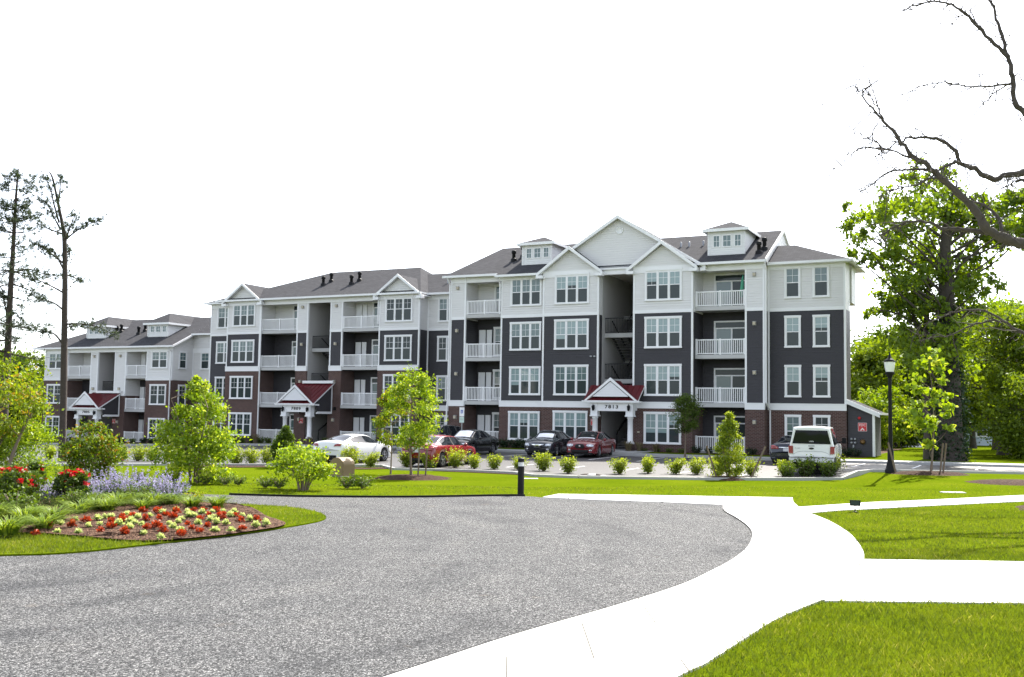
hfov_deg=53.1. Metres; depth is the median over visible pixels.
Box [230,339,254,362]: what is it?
window
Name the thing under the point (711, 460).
tree stake
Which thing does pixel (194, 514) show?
bedding plant
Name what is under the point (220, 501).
daylily
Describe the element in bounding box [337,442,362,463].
shrub
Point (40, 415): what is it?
broadleaf tree
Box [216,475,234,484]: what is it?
shrub
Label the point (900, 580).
paver path
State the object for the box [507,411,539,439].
window
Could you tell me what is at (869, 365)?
broadleaf tree
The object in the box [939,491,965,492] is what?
access cover
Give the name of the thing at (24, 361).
broadleaf tree
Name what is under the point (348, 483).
shrub
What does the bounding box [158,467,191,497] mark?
lavender plant
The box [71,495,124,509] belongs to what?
daylily
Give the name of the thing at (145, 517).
bedding plant
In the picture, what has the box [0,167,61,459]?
pine tree
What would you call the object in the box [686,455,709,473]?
shrub
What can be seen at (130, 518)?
bedding plant
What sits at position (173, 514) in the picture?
bedding plant
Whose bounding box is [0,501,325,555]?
island turf
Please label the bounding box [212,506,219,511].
bedding plant
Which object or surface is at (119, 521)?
bedding plant
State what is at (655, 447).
ornamental grass
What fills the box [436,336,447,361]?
window
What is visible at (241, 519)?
bedding plant
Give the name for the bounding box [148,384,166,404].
window
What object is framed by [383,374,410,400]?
window
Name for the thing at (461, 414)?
parking sign
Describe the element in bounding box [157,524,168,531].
bedding plant
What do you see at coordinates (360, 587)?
gravel court
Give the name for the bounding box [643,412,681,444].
window
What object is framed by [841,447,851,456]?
shrub
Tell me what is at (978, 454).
side lawn
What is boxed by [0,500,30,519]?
daylily
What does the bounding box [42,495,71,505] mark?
daylily
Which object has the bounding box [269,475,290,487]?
shrub
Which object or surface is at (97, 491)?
lavender plant
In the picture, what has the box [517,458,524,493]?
bollard light
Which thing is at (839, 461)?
shrub
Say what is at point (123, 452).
shrub
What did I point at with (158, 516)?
bedding plant
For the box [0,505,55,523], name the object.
daylily
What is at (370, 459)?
shrub
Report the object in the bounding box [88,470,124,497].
lavender plant
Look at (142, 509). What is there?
bedding plant
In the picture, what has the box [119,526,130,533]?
bedding plant
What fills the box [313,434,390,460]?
parked car
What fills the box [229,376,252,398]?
window
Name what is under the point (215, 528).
bedding plant
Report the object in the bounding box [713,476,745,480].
mulch ring
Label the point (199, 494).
shrub
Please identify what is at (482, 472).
mulch strip
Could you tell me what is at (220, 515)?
bedding plant
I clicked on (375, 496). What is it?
steel edging
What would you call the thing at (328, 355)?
apartment building
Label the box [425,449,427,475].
tree stake
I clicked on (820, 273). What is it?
window
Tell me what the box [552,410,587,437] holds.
window
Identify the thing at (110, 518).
bedding plant
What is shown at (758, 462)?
tree stake
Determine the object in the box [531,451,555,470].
shrub
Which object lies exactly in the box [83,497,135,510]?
daylily
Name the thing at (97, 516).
bedding plant
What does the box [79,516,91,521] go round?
bedding plant
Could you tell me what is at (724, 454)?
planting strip
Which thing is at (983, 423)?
broadleaf tree
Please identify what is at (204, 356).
window
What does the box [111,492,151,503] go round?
daylily
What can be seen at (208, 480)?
shrub
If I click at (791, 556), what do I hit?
curved path
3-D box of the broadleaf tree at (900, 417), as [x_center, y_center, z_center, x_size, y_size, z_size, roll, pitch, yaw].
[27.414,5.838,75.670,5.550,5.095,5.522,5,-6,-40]
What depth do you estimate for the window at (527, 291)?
69.57 m
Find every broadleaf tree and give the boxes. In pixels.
[0,339,44,423]
[0,344,43,436]
[8,378,43,427]
[835,157,1023,460]
[850,322,923,446]
[850,335,919,448]
[855,385,922,449]
[862,233,996,459]
[904,284,1023,449]
[905,382,988,448]
[916,339,1000,442]
[920,301,1023,454]
[963,369,1023,458]
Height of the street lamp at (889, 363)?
4.949 m
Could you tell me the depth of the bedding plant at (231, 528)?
17.04 m
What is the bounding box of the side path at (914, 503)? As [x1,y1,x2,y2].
[800,495,1023,512]
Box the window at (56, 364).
[48,352,60,368]
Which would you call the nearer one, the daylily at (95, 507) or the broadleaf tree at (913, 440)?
the daylily at (95, 507)
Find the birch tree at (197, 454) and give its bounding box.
[141,375,251,484]
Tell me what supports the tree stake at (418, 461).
on the lawn at (878, 481)
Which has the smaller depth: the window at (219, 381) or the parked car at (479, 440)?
the parked car at (479, 440)
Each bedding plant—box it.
[30,529,41,535]
[53,528,60,532]
[66,518,77,526]
[74,527,82,533]
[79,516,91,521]
[91,513,102,519]
[96,526,104,531]
[105,521,117,528]
[107,516,114,521]
[114,518,124,524]
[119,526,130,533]
[121,529,129,534]
[125,515,136,521]
[126,523,133,528]
[134,513,141,518]
[138,506,148,512]
[139,529,147,534]
[142,513,149,520]
[142,523,151,529]
[150,520,162,527]
[152,506,161,513]
[156,513,162,519]
[156,532,166,539]
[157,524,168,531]
[161,511,170,515]
[168,511,178,517]
[169,522,178,528]
[172,506,179,512]
[176,529,187,536]
[183,511,190,516]
[188,524,197,528]
[190,511,197,516]
[194,518,201,524]
[195,527,203,531]
[196,515,204,519]
[203,521,210,527]
[206,514,213,520]
[210,525,219,531]
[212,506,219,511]
[213,511,226,518]
[213,517,220,523]
[222,518,230,524]
[226,526,235,531]
[227,511,233,516]
[236,515,245,522]
[237,524,246,529]
[245,514,254,520]
[251,520,260,526]
[252,515,261,520]
[261,517,270,525]
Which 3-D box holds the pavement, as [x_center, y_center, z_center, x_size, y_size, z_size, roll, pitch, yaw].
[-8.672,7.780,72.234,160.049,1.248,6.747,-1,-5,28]
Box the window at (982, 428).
[976,428,987,436]
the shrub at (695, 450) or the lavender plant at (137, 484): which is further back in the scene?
the shrub at (695, 450)
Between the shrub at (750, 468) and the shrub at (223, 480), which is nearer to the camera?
the shrub at (223, 480)
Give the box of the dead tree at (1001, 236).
[796,0,1023,355]
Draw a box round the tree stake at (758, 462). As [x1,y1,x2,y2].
[750,446,765,477]
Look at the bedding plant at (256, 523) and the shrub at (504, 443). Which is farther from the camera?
the shrub at (504, 443)
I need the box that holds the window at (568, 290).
[554,272,589,304]
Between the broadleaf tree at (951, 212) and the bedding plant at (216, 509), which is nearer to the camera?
the bedding plant at (216, 509)
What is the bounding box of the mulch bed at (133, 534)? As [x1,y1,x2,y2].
[0,497,285,539]
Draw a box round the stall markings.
[247,448,979,475]
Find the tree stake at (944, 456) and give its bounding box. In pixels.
[942,443,946,470]
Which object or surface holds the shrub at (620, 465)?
on the mulch strip
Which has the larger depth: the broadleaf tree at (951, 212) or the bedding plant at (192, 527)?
the broadleaf tree at (951, 212)
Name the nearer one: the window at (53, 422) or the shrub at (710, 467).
the shrub at (710, 467)
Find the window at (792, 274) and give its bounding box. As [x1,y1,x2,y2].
[784,266,800,298]
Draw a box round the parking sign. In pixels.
[459,407,463,429]
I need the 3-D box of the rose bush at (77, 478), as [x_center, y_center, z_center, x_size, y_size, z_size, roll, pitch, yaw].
[-9.292,3.120,21.612,0.931,0.806,0.866,1,-4,0]
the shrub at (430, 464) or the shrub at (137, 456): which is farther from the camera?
the shrub at (137, 456)
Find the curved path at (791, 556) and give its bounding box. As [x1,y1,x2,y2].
[384,494,863,676]
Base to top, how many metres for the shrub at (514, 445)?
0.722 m
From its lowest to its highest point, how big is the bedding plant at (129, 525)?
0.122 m
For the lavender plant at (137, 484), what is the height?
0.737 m
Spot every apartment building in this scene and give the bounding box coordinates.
[32,313,210,442]
[204,267,450,444]
[442,215,887,456]
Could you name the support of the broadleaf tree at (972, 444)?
on the lawn at (878, 481)
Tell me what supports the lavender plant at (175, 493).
on the mulch bed at (133, 534)
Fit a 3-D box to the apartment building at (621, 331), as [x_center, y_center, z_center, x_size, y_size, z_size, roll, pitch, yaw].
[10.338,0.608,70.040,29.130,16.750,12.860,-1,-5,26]
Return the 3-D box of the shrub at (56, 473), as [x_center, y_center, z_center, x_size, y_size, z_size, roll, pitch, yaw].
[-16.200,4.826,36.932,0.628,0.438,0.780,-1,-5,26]
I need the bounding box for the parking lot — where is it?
[2,445,1023,477]
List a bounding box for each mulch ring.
[374,474,450,480]
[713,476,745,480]
[891,471,968,475]
[965,479,1023,485]
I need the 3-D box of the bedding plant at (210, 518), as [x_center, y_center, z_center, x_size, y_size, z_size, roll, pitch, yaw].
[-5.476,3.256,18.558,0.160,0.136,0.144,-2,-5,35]
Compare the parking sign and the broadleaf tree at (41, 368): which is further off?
the broadleaf tree at (41, 368)
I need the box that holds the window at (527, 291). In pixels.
[510,277,541,306]
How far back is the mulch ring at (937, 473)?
40.63 m
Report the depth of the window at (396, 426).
78.26 m
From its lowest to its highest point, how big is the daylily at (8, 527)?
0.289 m
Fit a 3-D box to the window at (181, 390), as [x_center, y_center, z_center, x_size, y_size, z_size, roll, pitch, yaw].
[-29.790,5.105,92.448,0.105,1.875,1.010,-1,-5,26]
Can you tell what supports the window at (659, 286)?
in the apartment building at (621, 331)
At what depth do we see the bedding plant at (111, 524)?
17.19 m
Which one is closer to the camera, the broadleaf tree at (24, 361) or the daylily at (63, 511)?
the daylily at (63, 511)
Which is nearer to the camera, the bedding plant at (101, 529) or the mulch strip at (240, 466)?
the bedding plant at (101, 529)
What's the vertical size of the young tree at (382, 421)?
3.711 m
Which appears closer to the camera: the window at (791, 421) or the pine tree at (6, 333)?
the pine tree at (6, 333)
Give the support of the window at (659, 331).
in the apartment building at (621, 331)
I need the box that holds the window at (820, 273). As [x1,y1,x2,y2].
[812,264,829,297]
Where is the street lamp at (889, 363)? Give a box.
[883,352,896,472]
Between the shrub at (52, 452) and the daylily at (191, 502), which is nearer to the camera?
the daylily at (191, 502)
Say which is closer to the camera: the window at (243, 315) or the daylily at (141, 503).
the daylily at (141, 503)
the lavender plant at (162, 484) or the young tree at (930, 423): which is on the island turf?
the lavender plant at (162, 484)
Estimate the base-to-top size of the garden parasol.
1.952 m
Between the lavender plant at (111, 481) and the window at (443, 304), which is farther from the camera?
the window at (443, 304)
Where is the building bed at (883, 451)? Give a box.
[34,440,899,457]
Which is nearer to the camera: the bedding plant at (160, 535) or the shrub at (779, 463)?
the bedding plant at (160, 535)
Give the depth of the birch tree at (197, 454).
29.58 m
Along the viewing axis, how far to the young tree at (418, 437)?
40.44 m
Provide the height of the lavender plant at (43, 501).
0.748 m
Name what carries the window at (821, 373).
in the apartment building at (621, 331)
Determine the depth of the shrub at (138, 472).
30.37 m
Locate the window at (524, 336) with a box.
[509,321,541,350]
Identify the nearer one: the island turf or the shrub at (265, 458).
the island turf
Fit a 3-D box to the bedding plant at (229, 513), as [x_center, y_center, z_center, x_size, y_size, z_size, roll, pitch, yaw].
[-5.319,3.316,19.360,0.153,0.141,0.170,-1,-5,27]
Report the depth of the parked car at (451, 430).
61.15 m
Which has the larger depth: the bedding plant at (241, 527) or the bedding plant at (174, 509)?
the bedding plant at (174, 509)
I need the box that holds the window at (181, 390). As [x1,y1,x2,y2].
[177,384,185,405]
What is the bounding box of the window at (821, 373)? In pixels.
[813,365,830,397]
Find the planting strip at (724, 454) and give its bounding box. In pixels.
[26,441,1023,463]
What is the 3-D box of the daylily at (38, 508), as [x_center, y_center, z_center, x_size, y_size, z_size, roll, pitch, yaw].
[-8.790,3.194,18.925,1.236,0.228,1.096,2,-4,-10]
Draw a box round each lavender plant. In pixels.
[35,483,61,503]
[87,467,102,491]
[87,477,108,498]
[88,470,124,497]
[97,464,128,495]
[106,464,149,493]
[119,470,157,491]
[120,473,150,492]
[132,469,167,493]
[145,471,176,497]
[154,480,183,502]
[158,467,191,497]
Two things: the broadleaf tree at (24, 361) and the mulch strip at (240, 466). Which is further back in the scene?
the broadleaf tree at (24, 361)
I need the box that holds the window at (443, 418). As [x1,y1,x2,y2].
[435,415,447,424]
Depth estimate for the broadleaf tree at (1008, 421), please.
59.71 m
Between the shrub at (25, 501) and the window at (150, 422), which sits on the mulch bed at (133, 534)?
the shrub at (25, 501)
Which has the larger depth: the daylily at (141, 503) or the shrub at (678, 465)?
the shrub at (678, 465)
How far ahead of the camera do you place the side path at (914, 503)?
26.09 m
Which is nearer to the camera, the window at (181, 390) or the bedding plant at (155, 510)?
the bedding plant at (155, 510)
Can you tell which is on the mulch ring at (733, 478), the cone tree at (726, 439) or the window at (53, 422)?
the cone tree at (726, 439)
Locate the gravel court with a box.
[0,489,751,676]
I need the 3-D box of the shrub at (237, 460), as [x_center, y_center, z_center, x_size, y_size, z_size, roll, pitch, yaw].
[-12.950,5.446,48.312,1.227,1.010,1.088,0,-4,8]
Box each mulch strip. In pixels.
[203,465,265,466]
[355,467,387,468]
[452,471,512,473]
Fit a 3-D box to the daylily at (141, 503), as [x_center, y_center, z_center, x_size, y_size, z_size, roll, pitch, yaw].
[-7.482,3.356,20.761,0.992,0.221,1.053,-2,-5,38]
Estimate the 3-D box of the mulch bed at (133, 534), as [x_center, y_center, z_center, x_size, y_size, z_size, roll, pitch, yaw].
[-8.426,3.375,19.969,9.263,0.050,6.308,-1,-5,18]
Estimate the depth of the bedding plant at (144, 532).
16.41 m
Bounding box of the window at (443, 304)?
[437,296,448,321]
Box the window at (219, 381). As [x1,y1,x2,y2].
[214,377,224,398]
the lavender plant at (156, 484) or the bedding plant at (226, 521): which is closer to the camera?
the bedding plant at (226, 521)
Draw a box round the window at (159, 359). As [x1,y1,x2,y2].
[150,350,167,368]
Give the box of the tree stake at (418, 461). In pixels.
[417,449,419,475]
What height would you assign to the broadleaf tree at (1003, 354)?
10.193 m
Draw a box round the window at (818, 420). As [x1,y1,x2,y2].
[813,415,830,426]
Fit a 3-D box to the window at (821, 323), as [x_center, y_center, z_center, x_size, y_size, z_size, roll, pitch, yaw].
[18.640,-0.456,61.721,1.030,1.976,0.105,-1,-5,26]
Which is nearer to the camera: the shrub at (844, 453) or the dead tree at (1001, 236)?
the dead tree at (1001, 236)
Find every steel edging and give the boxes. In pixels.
[229,493,524,497]
[380,508,751,676]
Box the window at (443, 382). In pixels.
[436,375,447,400]
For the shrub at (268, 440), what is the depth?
81.95 m
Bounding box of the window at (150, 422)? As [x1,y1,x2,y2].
[147,418,164,437]
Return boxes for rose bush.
[0,462,49,505]
[23,459,47,503]
[49,467,94,499]
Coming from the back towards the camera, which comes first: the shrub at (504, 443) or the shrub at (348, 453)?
the shrub at (504, 443)
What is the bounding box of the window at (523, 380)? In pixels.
[508,366,540,394]
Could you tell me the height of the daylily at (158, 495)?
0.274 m
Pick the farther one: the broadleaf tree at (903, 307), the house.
the house
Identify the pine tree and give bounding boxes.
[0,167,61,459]
[10,171,120,459]
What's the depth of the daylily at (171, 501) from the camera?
21.76 m
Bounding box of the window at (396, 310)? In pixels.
[384,295,412,321]
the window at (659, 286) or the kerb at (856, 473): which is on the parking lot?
the kerb at (856, 473)
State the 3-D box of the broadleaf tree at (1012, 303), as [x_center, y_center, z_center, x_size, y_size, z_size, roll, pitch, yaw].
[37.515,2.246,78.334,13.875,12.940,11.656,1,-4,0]
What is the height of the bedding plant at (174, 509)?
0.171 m
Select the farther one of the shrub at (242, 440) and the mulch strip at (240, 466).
the shrub at (242, 440)
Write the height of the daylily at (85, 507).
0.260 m
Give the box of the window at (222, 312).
[216,306,227,328]
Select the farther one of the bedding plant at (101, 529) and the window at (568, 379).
the window at (568, 379)
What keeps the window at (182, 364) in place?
in the apartment building at (132, 379)
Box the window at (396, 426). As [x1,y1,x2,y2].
[382,413,409,439]
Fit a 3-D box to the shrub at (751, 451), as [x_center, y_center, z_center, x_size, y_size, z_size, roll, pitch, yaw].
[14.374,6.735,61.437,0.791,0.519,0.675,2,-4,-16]
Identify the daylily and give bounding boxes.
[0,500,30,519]
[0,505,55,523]
[0,515,45,535]
[9,504,58,512]
[17,511,72,528]
[28,504,91,520]
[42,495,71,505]
[48,499,110,512]
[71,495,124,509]
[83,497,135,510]
[86,492,108,499]
[90,491,145,505]
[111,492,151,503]
[122,497,163,508]
[132,491,184,504]
[160,493,194,504]
[165,496,211,506]
[193,495,239,507]
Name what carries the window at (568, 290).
in the apartment building at (621, 331)
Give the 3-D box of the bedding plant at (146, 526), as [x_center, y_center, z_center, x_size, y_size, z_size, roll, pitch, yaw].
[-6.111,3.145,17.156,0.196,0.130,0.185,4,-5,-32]
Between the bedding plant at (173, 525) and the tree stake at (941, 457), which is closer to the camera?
the bedding plant at (173, 525)
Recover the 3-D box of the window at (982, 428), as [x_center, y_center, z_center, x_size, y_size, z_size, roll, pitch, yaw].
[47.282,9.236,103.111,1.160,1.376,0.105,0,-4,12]
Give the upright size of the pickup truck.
1.967 m
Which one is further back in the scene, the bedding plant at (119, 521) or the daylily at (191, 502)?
the daylily at (191, 502)
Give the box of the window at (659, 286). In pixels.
[644,267,681,300]
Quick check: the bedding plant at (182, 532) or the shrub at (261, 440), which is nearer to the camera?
the bedding plant at (182, 532)
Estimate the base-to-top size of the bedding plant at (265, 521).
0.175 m
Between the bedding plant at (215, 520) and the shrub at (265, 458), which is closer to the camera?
the bedding plant at (215, 520)
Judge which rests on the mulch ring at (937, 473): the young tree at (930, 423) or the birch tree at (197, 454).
the young tree at (930, 423)
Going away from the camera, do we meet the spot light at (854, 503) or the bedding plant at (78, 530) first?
the bedding plant at (78, 530)
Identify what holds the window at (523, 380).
in the apartment building at (621, 331)
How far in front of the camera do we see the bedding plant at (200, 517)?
18.79 m
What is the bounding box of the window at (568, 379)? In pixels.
[553,364,588,395]
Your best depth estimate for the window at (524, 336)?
69.34 m
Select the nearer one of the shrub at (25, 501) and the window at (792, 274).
the shrub at (25, 501)
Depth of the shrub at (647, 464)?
44.70 m
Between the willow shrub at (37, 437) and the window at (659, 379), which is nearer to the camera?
the willow shrub at (37, 437)
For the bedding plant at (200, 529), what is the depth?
16.82 m
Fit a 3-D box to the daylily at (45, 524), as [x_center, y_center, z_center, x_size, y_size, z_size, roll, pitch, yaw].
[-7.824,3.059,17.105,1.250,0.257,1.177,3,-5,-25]
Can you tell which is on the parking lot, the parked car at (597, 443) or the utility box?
the parked car at (597, 443)
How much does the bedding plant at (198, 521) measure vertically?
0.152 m
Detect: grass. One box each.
[251,434,259,442]
[306,436,313,444]
[624,441,631,450]
[635,442,643,450]
[651,443,660,451]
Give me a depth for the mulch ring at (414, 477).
39.56 m
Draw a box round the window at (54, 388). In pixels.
[46,384,59,403]
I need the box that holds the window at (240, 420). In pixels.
[228,412,251,435]
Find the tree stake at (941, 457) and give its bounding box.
[939,443,943,471]
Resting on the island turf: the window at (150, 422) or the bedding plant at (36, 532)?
the bedding plant at (36, 532)
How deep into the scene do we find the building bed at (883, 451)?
63.36 m
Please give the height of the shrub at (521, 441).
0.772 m
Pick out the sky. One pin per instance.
(224, 145)
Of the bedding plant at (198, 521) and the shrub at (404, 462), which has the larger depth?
the shrub at (404, 462)
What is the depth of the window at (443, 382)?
78.15 m
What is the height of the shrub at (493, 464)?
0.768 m
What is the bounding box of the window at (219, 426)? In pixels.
[213,412,223,431]
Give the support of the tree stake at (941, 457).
on the lawn at (878, 481)
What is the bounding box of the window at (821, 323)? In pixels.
[812,314,829,346]
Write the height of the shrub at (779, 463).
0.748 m
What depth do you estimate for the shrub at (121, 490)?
22.29 m
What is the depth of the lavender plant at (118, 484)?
23.36 m
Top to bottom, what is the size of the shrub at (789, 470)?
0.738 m
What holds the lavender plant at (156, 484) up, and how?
on the island turf
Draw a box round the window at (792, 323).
[784,315,800,347]
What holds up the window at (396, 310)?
in the apartment building at (328, 355)
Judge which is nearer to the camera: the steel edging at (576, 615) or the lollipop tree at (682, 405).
the steel edging at (576, 615)
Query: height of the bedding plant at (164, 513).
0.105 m
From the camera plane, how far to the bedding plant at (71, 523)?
17.32 m
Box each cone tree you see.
[267,424,302,468]
[708,411,750,476]
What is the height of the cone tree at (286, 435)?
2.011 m
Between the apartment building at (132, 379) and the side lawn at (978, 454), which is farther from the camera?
the apartment building at (132, 379)
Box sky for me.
[0,0,1023,369]
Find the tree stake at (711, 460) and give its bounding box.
[706,446,716,475]
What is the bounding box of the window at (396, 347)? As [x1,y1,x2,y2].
[383,334,411,360]
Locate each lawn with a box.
[0,445,1023,676]
[866,447,1023,461]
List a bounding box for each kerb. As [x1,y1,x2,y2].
[0,463,1023,480]
[35,443,1023,467]
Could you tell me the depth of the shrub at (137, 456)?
53.95 m
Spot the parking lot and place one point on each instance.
(595, 465)
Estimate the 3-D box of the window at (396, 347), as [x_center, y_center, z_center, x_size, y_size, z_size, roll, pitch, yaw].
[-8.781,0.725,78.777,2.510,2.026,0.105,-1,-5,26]
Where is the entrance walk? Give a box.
[613,448,653,453]
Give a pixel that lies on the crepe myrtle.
(13, 428)
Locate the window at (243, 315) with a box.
[232,303,255,326]
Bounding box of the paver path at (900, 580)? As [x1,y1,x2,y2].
[825,559,1023,604]
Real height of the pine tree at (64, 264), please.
15.536 m
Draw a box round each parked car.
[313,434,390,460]
[401,435,475,466]
[408,424,462,443]
[454,429,497,453]
[525,430,574,455]
[567,431,615,456]
[770,435,791,462]
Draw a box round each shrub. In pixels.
[0,417,69,484]
[0,486,39,515]
[40,444,57,459]
[52,466,63,475]
[52,486,93,508]
[55,417,136,480]
[115,486,138,496]
[116,443,131,460]
[122,482,156,499]
[127,442,147,460]
[129,469,151,480]
[141,445,161,460]
[165,471,184,481]
[183,489,206,499]
[194,475,214,483]
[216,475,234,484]
[226,443,249,463]
[229,475,247,484]
[236,437,246,442]
[241,444,261,463]
[253,476,275,487]
[258,436,265,442]
[258,445,274,463]
[263,437,271,442]
[265,438,339,489]
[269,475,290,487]
[331,473,359,487]
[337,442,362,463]
[347,472,378,487]
[360,451,382,466]
[396,451,415,466]
[416,453,438,467]
[444,447,469,467]
[468,453,482,468]
[484,453,503,468]
[498,438,511,447]
[507,438,520,447]
[511,454,528,469]
[515,438,527,447]
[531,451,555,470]
[557,455,577,472]
[607,457,630,473]
[639,454,658,472]
[664,457,687,473]
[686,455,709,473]
[691,445,701,452]
[705,456,724,475]
[737,456,764,475]
[745,446,758,454]
[773,459,796,476]
[777,460,796,476]
[793,454,819,476]
[816,457,841,476]
[830,454,846,469]
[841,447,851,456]
[847,446,861,456]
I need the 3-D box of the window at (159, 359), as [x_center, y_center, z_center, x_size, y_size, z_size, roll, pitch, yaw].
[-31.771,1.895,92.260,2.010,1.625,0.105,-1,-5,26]
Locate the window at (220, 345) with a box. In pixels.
[215,341,225,363]
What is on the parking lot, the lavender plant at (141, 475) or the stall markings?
the stall markings
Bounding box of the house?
[914,400,991,445]
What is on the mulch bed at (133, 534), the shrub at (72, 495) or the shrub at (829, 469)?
the shrub at (72, 495)
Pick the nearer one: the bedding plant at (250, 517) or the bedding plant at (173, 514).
the bedding plant at (250, 517)
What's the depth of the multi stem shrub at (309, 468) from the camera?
27.33 m
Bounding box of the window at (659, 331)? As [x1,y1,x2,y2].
[644,316,681,348]
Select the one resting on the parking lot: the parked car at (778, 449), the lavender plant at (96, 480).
the parked car at (778, 449)
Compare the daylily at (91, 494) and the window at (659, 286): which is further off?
the window at (659, 286)
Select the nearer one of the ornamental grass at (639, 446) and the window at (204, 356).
the ornamental grass at (639, 446)
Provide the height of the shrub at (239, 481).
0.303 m
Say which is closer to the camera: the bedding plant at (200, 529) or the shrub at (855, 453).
the bedding plant at (200, 529)
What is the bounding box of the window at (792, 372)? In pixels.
[784,365,801,396]
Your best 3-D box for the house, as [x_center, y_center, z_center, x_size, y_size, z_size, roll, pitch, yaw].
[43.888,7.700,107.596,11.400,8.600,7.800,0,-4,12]
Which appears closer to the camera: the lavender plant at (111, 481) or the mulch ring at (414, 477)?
the lavender plant at (111, 481)
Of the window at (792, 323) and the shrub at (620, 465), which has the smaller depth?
the shrub at (620, 465)
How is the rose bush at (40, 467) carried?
on the mulch bed at (133, 534)
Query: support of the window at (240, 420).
in the apartment building at (328, 355)
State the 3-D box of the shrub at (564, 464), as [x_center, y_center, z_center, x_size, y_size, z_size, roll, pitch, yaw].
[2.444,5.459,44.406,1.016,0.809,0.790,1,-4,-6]
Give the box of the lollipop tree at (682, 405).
[666,393,706,456]
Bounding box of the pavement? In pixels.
[29,442,1023,464]
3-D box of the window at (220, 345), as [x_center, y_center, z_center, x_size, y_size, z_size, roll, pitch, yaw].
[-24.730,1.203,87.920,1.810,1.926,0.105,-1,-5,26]
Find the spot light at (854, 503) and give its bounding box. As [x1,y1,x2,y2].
[850,500,860,511]
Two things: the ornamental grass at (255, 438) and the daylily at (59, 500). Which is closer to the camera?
the daylily at (59, 500)
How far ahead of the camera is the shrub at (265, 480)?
27.89 m
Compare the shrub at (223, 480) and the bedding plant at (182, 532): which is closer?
the bedding plant at (182, 532)
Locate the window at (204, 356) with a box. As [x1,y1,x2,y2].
[200,352,209,369]
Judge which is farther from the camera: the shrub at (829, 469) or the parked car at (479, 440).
the parked car at (479, 440)
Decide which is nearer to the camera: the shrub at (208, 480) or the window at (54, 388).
the shrub at (208, 480)
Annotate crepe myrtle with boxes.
[0,352,63,486]
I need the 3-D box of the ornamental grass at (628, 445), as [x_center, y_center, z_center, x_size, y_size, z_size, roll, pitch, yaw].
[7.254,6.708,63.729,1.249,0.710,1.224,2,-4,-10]
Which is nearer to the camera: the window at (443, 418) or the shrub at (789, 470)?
the shrub at (789, 470)
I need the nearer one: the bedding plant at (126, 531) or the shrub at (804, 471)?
the bedding plant at (126, 531)
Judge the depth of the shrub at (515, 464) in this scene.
46.52 m
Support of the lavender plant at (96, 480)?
on the island turf
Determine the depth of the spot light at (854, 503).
23.50 m
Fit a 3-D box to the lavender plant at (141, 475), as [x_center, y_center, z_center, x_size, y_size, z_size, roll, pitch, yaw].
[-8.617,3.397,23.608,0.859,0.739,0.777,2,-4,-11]
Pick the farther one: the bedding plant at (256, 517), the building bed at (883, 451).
the building bed at (883, 451)
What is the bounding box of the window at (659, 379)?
[644,364,681,395]
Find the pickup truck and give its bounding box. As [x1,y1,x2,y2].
[788,426,845,469]
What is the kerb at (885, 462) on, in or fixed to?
on the parking lot
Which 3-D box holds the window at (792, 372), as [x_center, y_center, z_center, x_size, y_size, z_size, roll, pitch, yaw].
[17.072,2.587,62.248,1.020,1.976,0.105,-1,-5,26]
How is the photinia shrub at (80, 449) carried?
on the lawn at (878, 481)
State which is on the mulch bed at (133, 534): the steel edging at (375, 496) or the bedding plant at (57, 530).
the bedding plant at (57, 530)
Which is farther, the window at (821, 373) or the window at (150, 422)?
the window at (150, 422)
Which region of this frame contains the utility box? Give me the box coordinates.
[329,457,354,476]
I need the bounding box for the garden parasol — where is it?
[740,275,743,296]
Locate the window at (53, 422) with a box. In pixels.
[45,416,58,435]
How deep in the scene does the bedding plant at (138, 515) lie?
18.80 m
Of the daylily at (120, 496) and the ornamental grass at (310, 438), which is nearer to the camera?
the daylily at (120, 496)
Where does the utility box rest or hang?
on the lawn at (878, 481)
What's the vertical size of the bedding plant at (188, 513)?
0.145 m
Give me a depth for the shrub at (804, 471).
43.30 m
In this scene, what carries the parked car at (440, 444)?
on the parking lot
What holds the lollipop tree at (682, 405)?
on the lawn at (878, 481)
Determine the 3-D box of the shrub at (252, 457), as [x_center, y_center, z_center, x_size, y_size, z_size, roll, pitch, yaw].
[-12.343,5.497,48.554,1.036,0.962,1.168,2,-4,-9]
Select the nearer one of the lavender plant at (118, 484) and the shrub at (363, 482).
the lavender plant at (118, 484)
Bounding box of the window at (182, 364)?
[178,351,187,368]
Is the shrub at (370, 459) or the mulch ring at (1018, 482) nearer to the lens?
the mulch ring at (1018, 482)
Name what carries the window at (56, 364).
in the apartment building at (132, 379)
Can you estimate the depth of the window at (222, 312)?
88.32 m
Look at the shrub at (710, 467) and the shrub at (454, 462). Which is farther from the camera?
the shrub at (454, 462)
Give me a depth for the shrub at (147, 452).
53.73 m
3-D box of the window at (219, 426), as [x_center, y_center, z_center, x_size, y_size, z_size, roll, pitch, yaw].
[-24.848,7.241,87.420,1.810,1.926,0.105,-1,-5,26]
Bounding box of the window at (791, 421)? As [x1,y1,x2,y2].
[784,414,801,435]
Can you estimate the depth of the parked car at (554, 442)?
59.58 m
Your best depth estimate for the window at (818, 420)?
61.28 m
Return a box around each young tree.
[371,386,413,473]
[379,361,447,474]
[903,347,958,470]
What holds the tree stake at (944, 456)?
on the lawn at (878, 481)
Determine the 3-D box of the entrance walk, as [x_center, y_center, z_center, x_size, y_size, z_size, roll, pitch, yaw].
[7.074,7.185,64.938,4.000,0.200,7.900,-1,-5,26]
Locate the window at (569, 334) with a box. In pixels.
[553,318,588,349]

